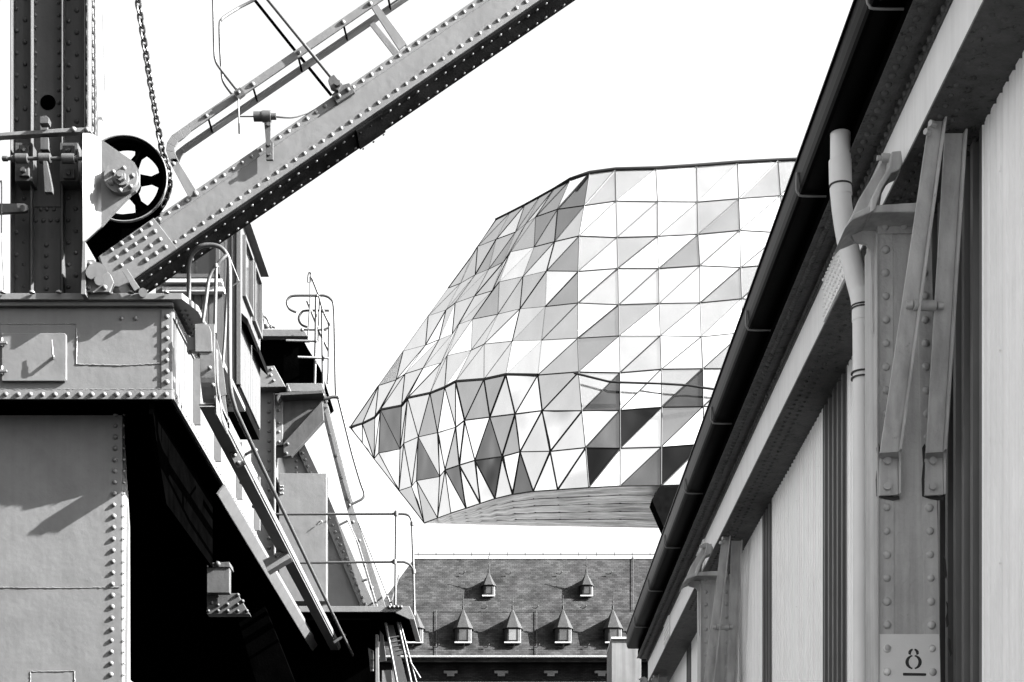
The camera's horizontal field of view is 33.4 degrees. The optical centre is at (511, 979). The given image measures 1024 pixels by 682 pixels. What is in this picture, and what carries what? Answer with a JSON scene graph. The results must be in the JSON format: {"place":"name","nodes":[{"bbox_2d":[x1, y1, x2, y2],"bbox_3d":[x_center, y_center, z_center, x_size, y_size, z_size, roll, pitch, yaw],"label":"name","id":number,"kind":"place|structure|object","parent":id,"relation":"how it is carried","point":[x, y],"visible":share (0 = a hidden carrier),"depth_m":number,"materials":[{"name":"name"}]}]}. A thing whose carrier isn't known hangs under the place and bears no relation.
{"place":"outdoors","nodes":[
{"label":"outdoors","id":0,"kind":"place"},
{"bbox_2d":[0,0,852,681],"label":"sky","id":1,"kind":"structure","parent":0,"point":[384,232],"materials":[{"name":"white"}]},
{"bbox_2d":[379,552,653,681],"bbox_3d":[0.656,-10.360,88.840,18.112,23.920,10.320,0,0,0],"label":"brick building","id":2,"kind":"structure","parent":0,"point":[507,618],"depth_m":86.07,"materials":[{"name":"brick"}]},
{"bbox_2d":[349,157,796,533],"bbox_3d":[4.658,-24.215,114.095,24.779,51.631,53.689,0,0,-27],"label":"office building","id":3,"kind":"structure","parent":0,"point":[559,360],"depth_m":94.35,"materials":[{"name":"grey glass"}]},
{"bbox_2d":[626,0,1023,681],"bbox_3d":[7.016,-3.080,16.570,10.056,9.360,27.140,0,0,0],"label":"warehouse","id":4,"kind":"structure","parent":0,"point":[848,502],"depth_m":11.05,"materials":[{"name":"paint"}]},
{"label":"ground","id":5,"kind":"structure","parent":0,"visible":0},
{"bbox_2d":[0,0,574,681],"bbox_3d":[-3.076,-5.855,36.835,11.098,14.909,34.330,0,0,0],"label":"harbour crane","id":6,"kind":"object","parent":5,"relation":"on","point":[132,514],"visible":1,"depth_m":20.32,"materials":[{"name":"paint"}]},
{"bbox_2d":[251,272,420,681],"bbox_3d":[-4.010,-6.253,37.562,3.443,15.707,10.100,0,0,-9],"label":"harbour crane","id":7,"kind":"object","parent":5,"relation":"on","point":[296,409],"visible":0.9,"depth_m":33.99,"materials":[{"name":"paint"}]},
{"bbox_2d":[606,637,640,681],"bbox_3d":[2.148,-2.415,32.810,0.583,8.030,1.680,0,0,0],"label":"sheet metal shaft","id":8,"kind":"object","parent":5,"relation":"on","point":[623,663],"visible":0.95,"depth_m":32.00,"materials":[{"name":"grey metal"}]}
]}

